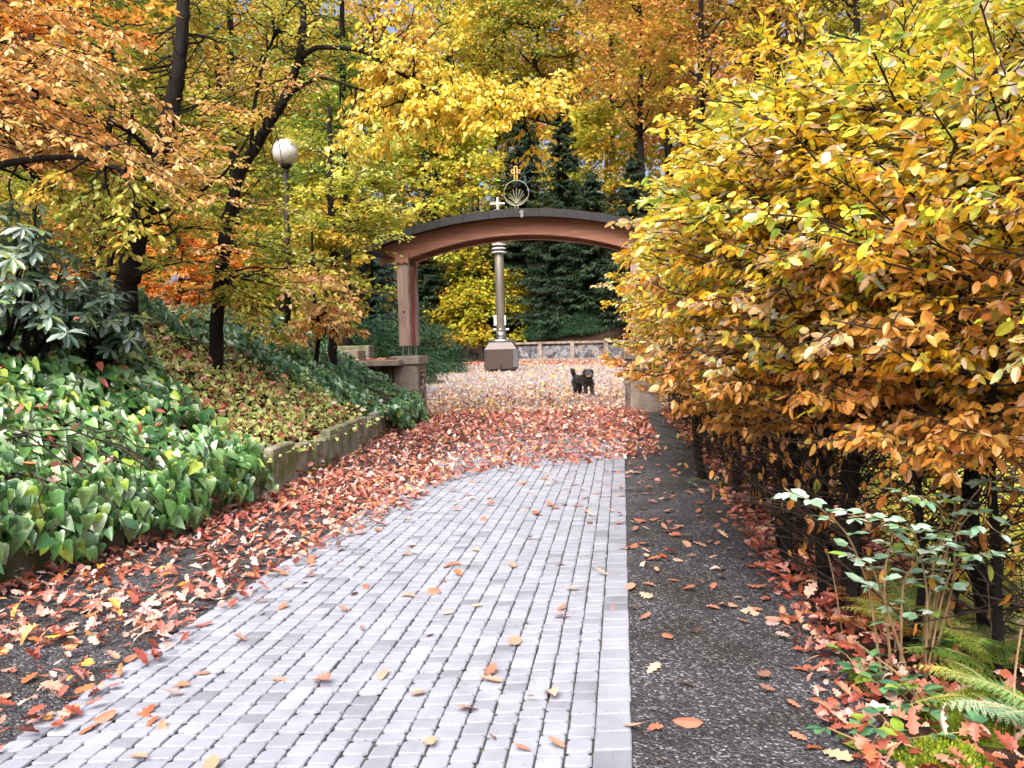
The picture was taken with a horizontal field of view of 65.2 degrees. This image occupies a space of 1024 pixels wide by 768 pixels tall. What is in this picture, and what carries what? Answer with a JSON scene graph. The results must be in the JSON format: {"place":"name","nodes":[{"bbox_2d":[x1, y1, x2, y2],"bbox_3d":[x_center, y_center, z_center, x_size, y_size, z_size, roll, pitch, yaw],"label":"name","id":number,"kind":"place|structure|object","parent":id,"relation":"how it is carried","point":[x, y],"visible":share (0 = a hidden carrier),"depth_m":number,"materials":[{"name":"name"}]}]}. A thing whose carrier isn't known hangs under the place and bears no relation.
{"place":"outdoors","nodes":[
{"label":"outdoors","id":0,"kind":"place"},
{"bbox_2d":[0,411,632,767],"bbox_3d":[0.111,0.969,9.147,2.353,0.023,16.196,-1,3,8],"label":"path","id":1,"kind":"structure","parent":0,"point":[611,734],"depth_m":3.66,"materials":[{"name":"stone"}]},
{"bbox_2d":[92,709,116,721],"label":"fallen leaf","id":2,"kind":"object","parent":1,"relation":"on","point":[106,716],"visible":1,"depth_m":3.07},
{"bbox_2d":[203,753,219,767],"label":"fallen leaf","id":3,"kind":"object","parent":1,"relation":"on","point":[212,761],"visible":1,"depth_m":2.69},
{"bbox_2d":[0,177,1023,767],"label":"ground","id":4,"kind":"structure","parent":0,"point":[1010,761],"depth_m":7.42,"materials":[{"name":"plant"}]},
{"bbox_2d":[0,200,120,361],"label":"rhododendron","id":5,"kind":"object","parent":4,"relation":"on","point":[32,255],"visible":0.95,"depth_m":6.82,"materials":[{"name":"green plant"}]},
{"bbox_2d":[0,41,168,285],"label":"maple tree","id":6,"kind":"object","parent":4,"relation":"on","point":[5,194],"visible":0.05,"depth_m":28.55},
{"bbox_2d":[14,269,157,373],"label":"rhododendron","id":7,"kind":"object","parent":4,"relation":"on","point":[99,334],"visible":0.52,"depth_m":7.51,"materials":[{"name":"green plant"}]},
{"bbox_2d":[0,0,178,288],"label":"beech tree","id":8,"kind":"object","parent":4,"relation":"on","point":[84,255],"visible":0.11,"depth_m":22.91,"materials":[{"name":"orange plant"}]},
{"bbox_2d":[0,0,181,284],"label":"beech tree","id":9,"kind":"object","parent":4,"relation":"on","point":[36,98],"visible":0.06,"depth_m":15.52,"materials":[{"name":"orange plant"}]},
{"bbox_2d":[0,0,211,266],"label":"beech tree","id":10,"kind":"object","parent":4,"relation":"on","point":[67,143],"visible":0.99,"depth_m":7.10,"materials":[{"name":"orange plant"}]},
{"bbox_2d":[10,0,217,124],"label":"beech tree","id":11,"kind":"object","parent":4,"relation":"on","point":[155,15],"visible":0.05,"depth_m":47.18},
{"bbox_2d":[13,0,223,293],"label":"young beech","id":12,"kind":"object","parent":4,"relation":"on","point":[90,233],"visible":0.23,"depth_m":10.88,"materials":[{"name":"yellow plant"}]},
{"bbox_2d":[5,63,241,293],"bbox_3d":[-14.731,-6.584,30.996,8.719,11.297,8.451,-3,3,-23],"label":"maple tree","id":13,"kind":"object","parent":4,"relation":"on","point":[168,251],"visible":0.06,"depth_m":29.61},
{"bbox_2d":[0,281,278,574],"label":"ivy mass","id":14,"kind":"object","parent":4,"relation":"on","point":[182,482],"visible":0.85,"depth_m":6.28,"materials":[{"name":"green plant"}]},
{"bbox_2d":[18,0,286,339],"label":"beech tree","id":15,"kind":"object","parent":4,"relation":"on","point":[131,271],"visible":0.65,"depth_m":9.02,"materials":[{"name":"yellow plant"}]},
{"bbox_2d":[108,179,274,310],"bbox_3d":[-5.767,-2.474,14.278,2.910,2.873,5.133,-3,3,-30],"label":"beech sapling","id":16,"kind":"object","parent":4,"relation":"on","point":[179,295],"visible":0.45,"depth_m":13.94,"materials":[{"name":"orange plant"}]},
{"bbox_2d":[104,88,282,289],"bbox_3d":[-13.386,-6.547,33.500,8.719,11.297,8.451,-1,3,15],"label":"maple tree","id":17,"kind":"object","parent":4,"relation":"on","point":[211,116],"visible":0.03,"depth_m":32.56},
{"bbox_2d":[0,412,397,582],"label":"retaining wall","id":18,"kind":"structure","parent":4,"relation":"on","point":[283,467],"depth_m":8.44,"materials":[{"name":"concrete"}]},
{"bbox_2d":[121,0,302,302],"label":"beech tree","id":19,"kind":"object","parent":4,"relation":"on","point":[214,48],"visible":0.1,"depth_m":48.42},
{"bbox_2d":[130,0,337,311],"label":"beech tree","id":20,"kind":"object","parent":4,"relation":"on","point":[235,143],"visible":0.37,"depth_m":20.25,"materials":[{"name":"yellow plant"}]},
{"bbox_2d":[102,302,387,462],"bbox_3d":[-3.772,-0.283,11.067,3.537,2.017,7.936,-2,3,0],"label":"ground cover","id":21,"kind":"object","parent":4,"relation":"on","point":[187,363],"visible":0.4,"depth_m":9.60,"materials":[{"name":"green plant"}]},
{"bbox_2d":[0,415,507,744],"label":"gravel verge","id":22,"kind":"structure","parent":4,"relation":"on","point":[22,660],"depth_m":4.54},
{"bbox_2d":[162,116,354,335],"bbox_3d":[-10.611,-5.679,32.918,8.206,10.632,7.954,0,3,30],"label":"maple tree","id":23,"kind":"object","parent":4,"relation":"on","point":[278,219],"visible":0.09,"depth_m":31.73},
{"bbox_2d":[138,288,429,429],"bbox_3d":[-3.280,-0.250,12.763,3.417,2.376,6.996,-2,3,0],"label":"ivy mass","id":24,"kind":"object","parent":4,"relation":"on","point":[403,407],"visible":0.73,"depth_m":12.34,"materials":[{"name":"green plant"}]},
{"bbox_2d":[272,139,298,325],"bbox_3d":[-4.153,-2.628,14.890,0.480,3.812,0.480,-2,3,0],"label":"street lamp","id":25,"kind":"object","parent":4,"relation":"on","point":[289,152],"visible":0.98,"depth_m":14.79,"materials":[{"name":"paint"}]},
{"bbox_2d":[205,114,395,338],"bbox_3d":[-9.562,-5.778,35.474,9.232,11.961,8.948,-4,3,-41],"label":"maple tree","id":26,"kind":"object","parent":4,"relation":"on","point":[356,259],"visible":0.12,"depth_m":34.10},
{"bbox_2d":[236,0,386,230],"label":"beech tree","id":27,"kind":"object","parent":4,"relation":"on","point":[324,11],"visible":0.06,"depth_m":53.09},
{"bbox_2d":[258,229,369,364],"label":"beech sapling","id":28,"kind":"object","parent":4,"relation":"on","point":[317,315],"visible":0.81,"depth_m":12.45,"materials":[{"name":"orange plant"}]},
{"bbox_2d":[271,161,397,339],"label":"maple tree","id":29,"kind":"object","parent":4,"relation":"on","point":[341,203],"visible":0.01,"depth_m":43.74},
{"bbox_2d":[253,0,418,345],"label":"hornbeam tree","id":30,"kind":"object","parent":4,"relation":"on","point":[342,38],"visible":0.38,"depth_m":17.57,"materials":[{"name":"yellow plant"}]},
{"bbox_2d":[261,106,426,364],"bbox_3d":[-2.914,-2.565,14.183,3.019,4.963,3.159,-2,3,0],"label":"hornbeam tree","id":31,"kind":"object","parent":4,"relation":"on","point":[338,226],"visible":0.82,"depth_m":13.96,"materials":[{"name":"yellow plant"}]},
{"bbox_2d":[324,311,433,388],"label":"yew shrub","id":32,"kind":"object","parent":4,"relation":"on","point":[357,341],"visible":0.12,"depth_m":23.77,"materials":[{"name":"green plant"}]},
{"bbox_2d":[174,0,589,374],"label":"beech tree","id":33,"kind":"object","parent":4,"relation":"on","point":[426,105],"visible":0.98,"depth_m":9.40,"materials":[{"name":"yellow plant"}]},
{"bbox_2d":[340,183,424,355],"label":"spruce tree","id":34,"kind":"object","parent":4,"relation":"on","point":[387,270],"visible":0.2,"depth_m":39.60,"materials":[{"name":"green plant"}]},
{"bbox_2d":[305,0,460,327],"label":"beech tree","id":35,"kind":"object","parent":4,"relation":"on","point":[407,17],"visible":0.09,"depth_m":60.78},
{"bbox_2d":[360,301,449,383],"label":"yew shrub","id":36,"kind":"object","parent":4,"relation":"on","point":[430,365],"visible":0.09,"depth_m":29.87,"materials":[{"name":"green plant"}]},
{"bbox_2d":[395,127,466,327],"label":"spruce tree","id":37,"kind":"object","parent":4,"relation":"on","point":[426,193],"visible":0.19,"depth_m":59.06,"materials":[{"name":"green plant"}]},
{"bbox_2d":[362,112,502,291],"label":"maple tree","id":38,"kind":"object","parent":4,"relation":"on","point":[451,190],"visible":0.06,"depth_m":63.58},
{"bbox_2d":[406,320,472,372],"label":"yew shrub","id":39,"kind":"object","parent":4,"relation":"on","point":[452,364],"visible":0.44,"depth_m":39.61,"materials":[{"name":"green plant"}]},
{"bbox_2d":[417,257,467,359],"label":"spruce tree","id":40,"kind":"object","parent":4,"relation":"on","point":[426,285],"visible":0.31,"depth_m":56.26,"materials":[{"name":"green plant"}]},
{"bbox_2d":[395,0,510,190],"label":"beech tree","id":41,"kind":"object","parent":4,"relation":"on","point":[438,3],"visible":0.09,"depth_m":77.45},
{"bbox_2d":[384,106,538,314],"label":"maple tree","id":42,"kind":"object","parent":4,"relation":"on","point":[477,157],"visible":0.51,"depth_m":57.70,"materials":[{"name":"plant"}]},
{"bbox_2d":[420,256,543,350],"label":"yellow maple","id":43,"kind":"object","parent":4,"relation":"on","point":[466,301],"visible":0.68,"depth_m":54.42,"materials":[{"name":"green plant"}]},
{"bbox_2d":[466,192,528,315],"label":"spruce tree","id":44,"kind":"object","parent":4,"relation":"on","point":[486,261],"visible":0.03,"depth_m":60.45,"materials":[{"name":"green plant"}]},
{"bbox_2d":[432,0,564,182],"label":"beech tree","id":45,"kind":"object","parent":4,"relation":"on","point":[453,15],"visible":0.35,"depth_m":69.81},
{"bbox_2d":[438,0,562,191],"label":"beech tree","id":46,"kind":"object","parent":4,"relation":"on","point":[521,27],"visible":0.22,"depth_m":71.01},
{"bbox_2d":[0,280,1023,678],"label":"leaf litter","id":47,"kind":"object","parent":4,"relation":"on","point":[512,418],"visible":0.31,"depth_m":13.69,"materials":[{"name":"plant"}]},
{"bbox_2d":[0,431,1023,767],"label":"leaf litter","id":48,"kind":"object","parent":4,"relation":"on","point":[868,755],"visible":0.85,"depth_m":4.80,"materials":[{"name":"plant"}]},
{"bbox_2d":[1,0,1023,232],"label":"woodland","id":49,"kind":"object","parent":4,"relation":"on","point":[651,153],"visible":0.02,"depth_m":96.26,"materials":[{"name":"plant"}]},
{"bbox_2d":[466,100,570,329],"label":"spruce tree","id":50,"kind":"object","parent":4,"relation":"on","point":[512,251],"visible":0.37,"depth_m":56.92,"materials":[{"name":"green plant"}]},
{"bbox_2d":[398,340,639,361],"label":"plaza wall","id":51,"kind":"structure","parent":4,"relation":"on","point":[541,351],"depth_m":51.46,"materials":[{"name":"stone"}]},
{"bbox_2d":[464,0,604,203],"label":"beech tree","id":52,"kind":"object","parent":4,"relation":"on","point":[540,49],"visible":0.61,"depth_m":67.23,"materials":[{"name":"plant"}]},
{"bbox_2d":[520,310,575,339],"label":"yew shrub","id":53,"kind":"object","parent":4,"relation":"on","point":[531,333],"visible":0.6,"depth_m":52.90,"materials":[{"name":"green plant"}]},
{"bbox_2d":[506,203,596,335],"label":"spruce tree","id":54,"kind":"object","parent":4,"relation":"on","point":[550,268],"visible":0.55,"depth_m":53.42,"materials":[{"name":"green plant"}]},
{"bbox_2d":[508,107,610,326],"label":"spruce tree","id":55,"kind":"object","parent":4,"relation":"on","point":[560,192],"visible":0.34,"depth_m":55.91,"materials":[{"name":"green plant"}]},
{"bbox_2d":[513,0,633,207],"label":"beech tree","id":56,"kind":"object","parent":4,"relation":"on","point":[591,56],"visible":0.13,"depth_m":73.25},
{"bbox_2d":[542,168,629,327],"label":"spruce tree","id":57,"kind":"object","parent":4,"relation":"on","point":[584,253],"visible":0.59,"depth_m":52.59,"materials":[{"name":"green plant"}]},
{"bbox_2d":[557,308,616,336],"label":"yew shrub","id":58,"kind":"object","parent":4,"relation":"on","point":[588,322],"visible":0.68,"depth_m":51.84,"materials":[{"name":"green plant"}]},
{"bbox_2d":[529,99,653,256],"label":"maple tree","id":59,"kind":"object","parent":4,"relation":"on","point":[585,116],"visible":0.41,"depth_m":61.52,"materials":[{"name":"plant"}]},
{"bbox_2d":[544,0,686,209],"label":"beech tree","id":60,"kind":"object","parent":4,"relation":"on","point":[614,76],"visible":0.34,"depth_m":68.24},
{"bbox_2d":[574,158,657,332],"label":"spruce tree","id":61,"kind":"object","parent":4,"relation":"on","point":[631,194],"visible":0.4,"depth_m":49.23,"materials":[{"name":"green plant"}]},
{"bbox_2d":[561,0,723,215],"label":"beech tree","id":62,"kind":"object","parent":4,"relation":"on","point":[638,110],"visible":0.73,"depth_m":56.65,"materials":[{"name":"plant"}]},
{"bbox_2d":[611,262,702,431],"bbox_3d":[2.697,-0.893,12.665,2.295,3.428,2.981,-1,3,16],"label":"hornbeam shrub","id":63,"kind":"object","parent":4,"relation":"on","point":[670,396],"depth_m":12.46,"materials":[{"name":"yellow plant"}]},
{"bbox_2d":[600,0,728,180],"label":"beech tree","id":64,"kind":"object","parent":4,"relation":"on","point":[667,149],"visible":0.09,"depth_m":76.94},
{"bbox_2d":[621,238,740,473],"bbox_3d":[2.397,-0.627,9.540,2.323,3.189,3.224,-2,3,0],"label":"hornbeam shrub","id":65,"kind":"object","parent":4,"relation":"on","point":[634,338],"visible":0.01,"depth_m":9.32,"materials":[{"name":"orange plant"}]},
{"bbox_2d":[590,186,779,492],"bbox_3d":[1.862,-0.478,7.830,2.737,3.077,2.626,0,3,35],"label":"hornbeam shrub","id":66,"kind":"object","parent":4,"relation":"on","point":[633,309],"visible":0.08,"depth_m":8.01,"materials":[{"name":"yellow plant"}]},
{"bbox_2d":[614,0,800,191],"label":"beech tree","id":67,"kind":"object","parent":4,"relation":"on","point":[701,59],"visible":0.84,"depth_m":52.65,"materials":[{"name":"plant"}]},
{"bbox_2d":[679,0,826,97],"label":"beech tree","id":68,"kind":"object","parent":4,"relation":"on","point":[772,25],"visible":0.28,"depth_m":58.45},
{"bbox_2d":[644,74,880,221],"bbox_3d":[7.912,-4.690,25.573,7.693,9.968,7.456,-3,3,-30],"label":"maple tree","id":69,"kind":"object","parent":4,"relation":"on","point":[718,116],"depth_m":24.90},
{"bbox_2d":[624,410,904,767],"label":"gravel verge","id":70,"kind":"structure","parent":4,"relation":"on","point":[721,656],"depth_m":3.66,"materials":[{"name":"gravel"}]},
{"bbox_2d":[673,717,702,727],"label":"fallen leaf","id":71,"kind":"object","parent":70,"relation":"on","point":[687,722],"visible":1,"depth_m":2.92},
{"bbox_2d":[822,748,853,760],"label":"fallen leaf","id":72,"kind":"object","parent":70,"relation":"on","point":[841,755],"visible":0.98,"depth_m":2.66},
{"bbox_2d":[804,705,988,753],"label":"wild herb","id":73,"kind":"object","parent":70,"relation":"on","point":[896,723],"visible":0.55,"depth_m":2.71,"materials":[{"name":"green plant"}]},
{"bbox_2d":[693,0,851,80],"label":"beech tree","id":74,"kind":"object","parent":4,"relation":"on","point":[776,75],"visible":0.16,"depth_m":60.40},
{"bbox_2d":[621,176,938,531],"bbox_3d":[2.090,-0.360,6.383,2.530,2.958,3.256,-2,3,0],"label":"hornbeam shrub","id":75,"kind":"object","parent":4,"relation":"on","point":[644,271],"visible":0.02,"depth_m":6.54,"materials":[{"name":"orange plant"}]},
{"bbox_2d":[612,6,956,573],"bbox_3d":[1.873,-0.602,5.040,2.495,3.580,2.908,-2,3,0],"label":"hornbeam shrub","id":76,"kind":"object","parent":4,"relation":"on","point":[783,473],"visible":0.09,"depth_m":4.93,"materials":[{"name":"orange plant"}]},
{"bbox_2d":[597,0,1023,656],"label":"hornbeam shrub","id":77,"kind":"object","parent":4,"relation":"on","point":[773,140],"visible":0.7,"depth_m":3.86,"materials":[{"name":"yellow plant"}]},
{"bbox_2d":[781,0,926,51],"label":"beech tree","id":78,"kind":"object","parent":4,"relation":"on","point":[858,7],"visible":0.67,"depth_m":54.70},
{"bbox_2d":[764,54,956,220],"bbox_3d":[8.884,-4.182,22.038,6.959,9.303,7.180,0,3,33],"label":"maple tree","id":79,"kind":"object","parent":4,"relation":"on","point":[830,68],"visible":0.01,"depth_m":21.14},
{"bbox_2d":[825,644,904,696],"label":"wild herb","id":80,"kind":"object","parent":4,"relation":"on","point":[866,677],"visible":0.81,"depth_m":3.21,"materials":[{"name":"green plant"}]},
{"bbox_2d":[712,0,1023,684],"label":"hornbeam shrub","id":81,"kind":"object","parent":4,"relation":"on","point":[984,164],"visible":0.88,"depth_m":3.09,"materials":[{"name":"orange plant"}]},
{"bbox_2d":[827,584,951,642],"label":"fern","id":82,"kind":"object","parent":4,"relation":"on","point":[884,638],"visible":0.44,"depth_m":3.83,"materials":[{"name":"green plant"}]},
{"bbox_2d":[771,452,1023,690],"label":"shrub","id":83,"kind":"object","parent":4,"relation":"on","point":[793,494],"visible":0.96,"depth_m":3.18,"materials":[{"name":"green plant"}]},
{"bbox_2d":[775,449,1020,555],"bbox_3d":[4.368,1.104,9.490,3.318,1.667,2.817,-2,3,0],"label":"lowland shrub","id":84,"kind":"object","parent":4,"relation":"on","point":[888,504],"visible":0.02,"depth_m":9.28,"materials":[{"name":"brown plant"}]},
{"bbox_2d":[877,674,948,720],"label":"wild herb","id":85,"kind":"object","parent":4,"relation":"on","point":[903,688],"visible":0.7,"depth_m":2.99,"materials":[{"name":"green plant"}]},
{"bbox_2d":[828,7,1023,355],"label":"maple tree","id":86,"kind":"object","parent":4,"relation":"on","point":[920,77],"visible":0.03,"depth_m":18.22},
{"bbox_2d":[842,570,1014,643],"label":"fern","id":87,"kind":"object","parent":4,"relation":"on","point":[905,594],"visible":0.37,"depth_m":3.81,"materials":[{"name":"green plant"}]},
{"bbox_2d":[834,466,1023,591],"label":"lowland shrub","id":88,"kind":"object","parent":4,"relation":"on","point":[928,514],"visible":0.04,"depth_m":6.69,"materials":[{"name":"brown plant"}]},
{"bbox_2d":[906,634,964,669],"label":"wild herb","id":89,"kind":"object","parent":4,"relation":"on","point":[948,640],"visible":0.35,"depth_m":3.40,"materials":[{"name":"green plant"}]},
{"bbox_2d":[888,734,994,767],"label":"moss cushion","id":90,"kind":"object","parent":4,"relation":"on","point":[930,747],"visible":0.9,"depth_m":2.61,"materials":[{"name":"green plant"}]},
{"bbox_2d":[861,0,1023,346],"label":"maple tree","id":91,"kind":"object","parent":4,"relation":"on","point":[953,29],"visible":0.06,"depth_m":16.09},
{"bbox_2d":[868,415,1021,584],"bbox_3d":[5.710,1.211,8.994,3.390,2.282,3.214,-2,3,0],"label":"lowland shrub","id":92,"kind":"object","parent":4,"relation":"on","point":[1004,516],"visible":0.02,"depth_m":9.15,"materials":[{"name":"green plant"}]},
{"bbox_2d":[872,495,1023,634],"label":"lowland shrub","id":93,"kind":"object","parent":4,"relation":"on","point":[1016,611],"visible":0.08,"depth_m":5.10,"materials":[{"name":"brown plant"}]},
{"bbox_2d":[890,578,1023,628],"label":"fern","id":94,"kind":"object","parent":4,"relation":"on","point":[965,599],"visible":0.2,"depth_m":4.00,"materials":[{"name":"green plant"}]},
{"bbox_2d":[894,597,1023,675],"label":"fern","id":95,"kind":"object","parent":4,"relation":"on","point":[977,645],"visible":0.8,"depth_m":3.33,"materials":[{"name":"green plant"}]},
{"bbox_2d":[908,659,1020,710],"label":"fern","id":96,"kind":"object","parent":4,"relation":"on","point":[960,673],"visible":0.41,"depth_m":3.02,"materials":[{"name":"green plant"}]},
{"bbox_2d":[917,685,1023,748],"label":"moss cushion","id":97,"kind":"object","parent":4,"relation":"on","point":[955,719],"visible":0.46,"depth_m":2.88,"materials":[{"name":"green plant"}]},
{"bbox_2d":[932,603,1023,665],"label":"fern","id":98,"kind":"object","parent":4,"relation":"on","point":[1014,646],"visible":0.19,"depth_m":3.64,"materials":[{"name":"green plant"}]},
{"bbox_2d":[940,673,1023,729],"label":"fern","id":99,"kind":"object","parent":4,"relation":"on","point":[1011,713],"visible":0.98,"depth_m":2.78,"materials":[{"name":"green plant"}]},
{"bbox_2d":[1013,629,1021,749],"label":"dry stalk","id":100,"kind":"object","parent":4,"relation":"on","point":[1016,661],"visible":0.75,"depth_m":2.84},
{"bbox_2d":[6,0,1023,214],"label":"sky","id":101,"kind":"structure","parent":0,"point":[389,29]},
{"bbox_2d":[426,363,675,414],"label":"plaza","id":102,"kind":"structure","parent":0,"point":[543,378],"depth_m":28.63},
{"bbox_2d":[355,360,402,383],"bbox_3d":[-3.534,0.125,17.119,2.600,1.235,0.900,-1,3,8],"label":"stone ledge","id":103,"kind":"object","parent":102,"relation":"on","point":[385,367],"visible":0.19,"depth_m":16.79,"materials":[{"name":"concrete"}]},
{"bbox_2d":[337,345,374,358],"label":"concrete block","id":104,"kind":"structure","parent":103,"relation":"on","point":[369,351],"depth_m":17.63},
{"bbox_2d":[391,355,427,410],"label":"gate pillar","id":105,"kind":"structure","parent":102,"relation":"on","point":[410,374],"depth_m":16.83,"materials":[{"name":"concrete"}]},
{"bbox_2d":[359,166,645,355],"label":"archway","id":106,"kind":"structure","parent":105,"relation":"on","point":[431,239],"depth_m":16.48,"materials":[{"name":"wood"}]},
{"bbox_2d":[484,197,518,370],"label":"monument column","id":107,"kind":"structure","parent":102,"relation":"on","point":[501,353],"depth_m":39.29,"materials":[{"name":"stone"}]},
{"bbox_2d":[570,368,594,394],"bbox_3d":[1.929,-0.079,21.656,0.387,0.751,0.876,-3,3,-35],"label":"dog","id":108,"kind":"object","parent":102,"relation":"on","point":[585,379],"visible":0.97,"depth_m":21.49},
{"bbox_2d":[621,350,658,412],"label":"gate pillar","id":109,"kind":"structure","parent":102,"relation":"on","point":[635,399],"depth_m":16.17,"materials":[{"name":"concrete"}]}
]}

